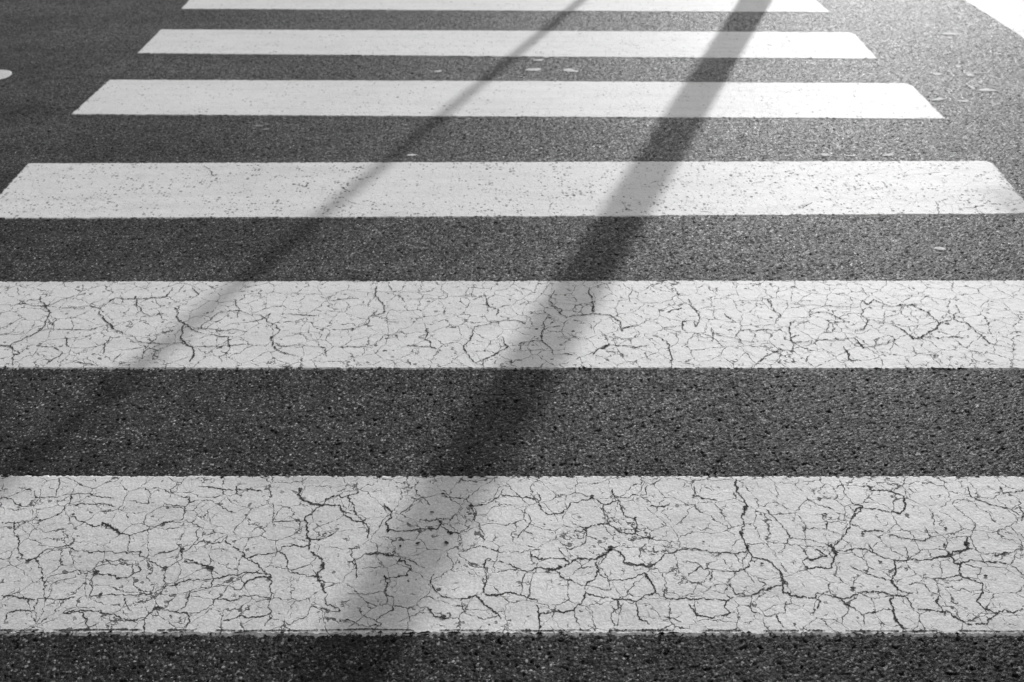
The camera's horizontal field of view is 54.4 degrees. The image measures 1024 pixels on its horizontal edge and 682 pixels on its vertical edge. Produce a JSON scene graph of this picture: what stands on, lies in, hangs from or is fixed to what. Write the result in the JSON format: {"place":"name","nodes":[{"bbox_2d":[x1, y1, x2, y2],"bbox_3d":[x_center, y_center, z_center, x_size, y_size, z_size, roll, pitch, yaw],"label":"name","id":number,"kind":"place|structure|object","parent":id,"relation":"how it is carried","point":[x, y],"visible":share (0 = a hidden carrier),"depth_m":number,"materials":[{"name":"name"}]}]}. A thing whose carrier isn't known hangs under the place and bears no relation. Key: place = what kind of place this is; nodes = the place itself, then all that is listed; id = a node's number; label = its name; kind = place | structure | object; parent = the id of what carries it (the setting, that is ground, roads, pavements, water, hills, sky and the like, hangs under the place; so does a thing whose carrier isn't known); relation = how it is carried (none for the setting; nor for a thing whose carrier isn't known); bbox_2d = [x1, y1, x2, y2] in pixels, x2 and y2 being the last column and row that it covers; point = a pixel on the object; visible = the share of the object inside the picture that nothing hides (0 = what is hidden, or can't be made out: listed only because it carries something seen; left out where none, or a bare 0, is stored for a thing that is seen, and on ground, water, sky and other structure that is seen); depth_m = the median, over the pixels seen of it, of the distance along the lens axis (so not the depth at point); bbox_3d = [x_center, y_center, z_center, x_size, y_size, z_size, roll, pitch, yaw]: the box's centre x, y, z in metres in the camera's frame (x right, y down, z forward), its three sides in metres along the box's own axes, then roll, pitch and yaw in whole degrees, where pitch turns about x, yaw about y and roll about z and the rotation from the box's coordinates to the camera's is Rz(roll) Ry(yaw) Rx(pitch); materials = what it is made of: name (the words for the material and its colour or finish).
{"place":"outdoors","nodes":[
{"label":"outdoors","id":0,"kind":"place"},
{"bbox_2d":[0,0,1023,681],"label":"road","id":1,"kind":"structure","parent":0,"point":[60,60],"depth_m":3.29,"materials":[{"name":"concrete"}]},
{"bbox_2d":[0,70,11,78],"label":"painted dot","id":2,"kind":"object","parent":1,"relation":"on","point":[5,74],"visible":1,"depth_m":5.07,"materials":[{"name":"paint"}]},
{"bbox_2d":[253,124,269,129],"bbox_3d":[-1.112,-0.951,4.422,0.086,0.001,0.080,0,33,0],"label":"scuff mark","id":3,"kind":"object","parent":1,"relation":"on","point":[257,125],"visible":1,"depth_m":4.44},
{"bbox_2d":[182,0,829,12],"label":"crossing stripe","id":4,"kind":"object","parent":1,"relation":"on","point":[793,6],"visible":1,"depth_m":6.21,"materials":[{"name":"paint"}]},
{"bbox_2d":[71,80,944,119],"bbox_3d":[-0.025,-1.159,4.752,4.012,0.004,0.534,0,33,1],"label":"crossing stripe","id":5,"kind":"object","parent":1,"relation":"on","point":[572,99],"visible":1,"depth_m":4.73,"materials":[{"name":"paint"}]},
{"bbox_2d":[138,29,877,59],"bbox_3d":[-0.044,-1.655,5.529,4.005,0.004,0.534,1,33,1],"label":"crossing stripe","id":6,"kind":"object","parent":1,"relation":"on","point":[700,44],"visible":1,"depth_m":5.51,"materials":[{"name":"paint"}]},
{"bbox_2d":[0,475,1023,637],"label":"crossing stripe","id":7,"kind":"object","parent":1,"relation":"on","point":[547,556],"visible":1,"depth_m":2.19,"materials":[{"name":"paint"}]},
{"bbox_2d":[0,280,1023,370],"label":"crossing stripe","id":8,"kind":"object","parent":1,"relation":"on","point":[663,325],"visible":1,"depth_m":3.01,"materials":[{"name":"paint"}]},
{"bbox_2d":[0,161,1023,219],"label":"crossing stripe","id":9,"kind":"object","parent":1,"relation":"on","point":[355,190],"visible":1,"depth_m":3.85,"materials":[{"name":"paint"}]},
{"bbox_2d":[525,68,540,70],"bbox_3d":[0.108,-1.396,5.121,0.087,0.001,0.050,0,33,0],"label":"pale spot","id":10,"kind":"object","parent":1,"relation":"on","point":[534,69],"visible":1,"depth_m":5.12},
{"bbox_2d":[563,69,577,71],"bbox_3d":[0.301,-1.388,5.108,0.083,0.001,0.054,21,38,29],"label":"pale spot","id":11,"kind":"object","parent":1,"relation":"on","point":[569,70],"visible":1,"depth_m":5.11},
{"bbox_2d":[934,247,945,250],"bbox_3d":[1.475,-0.318,3.433,0.042,0.001,0.030,0,33,0],"label":"pale spot","id":12,"kind":"object","parent":1,"relation":"on","point":[940,248],"visible":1,"depth_m":3.43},
{"bbox_2d":[940,32,959,34],"bbox_3d":[2.500,-1.754,5.681,0.114,0.001,0.054,7,33,10],"label":"pale spot","id":13,"kind":"object","parent":1,"relation":"on","point":[949,33],"visible":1,"depth_m":5.68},
{"bbox_2d":[978,88,998,91],"bbox_3d":[2.318,-1.224,4.851,0.103,0.001,0.046,0,33,0],"label":"pale spot","id":14,"kind":"object","parent":1,"relation":"on","point":[986,89],"visible":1,"depth_m":4.84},
{"bbox_2d":[965,0,1023,38],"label":"stop line","id":15,"kind":"object","parent":1,"relation":"on","point":[1008,14],"visible":1,"depth_m":6.09,"materials":[{"name":"paint"}]}
]}

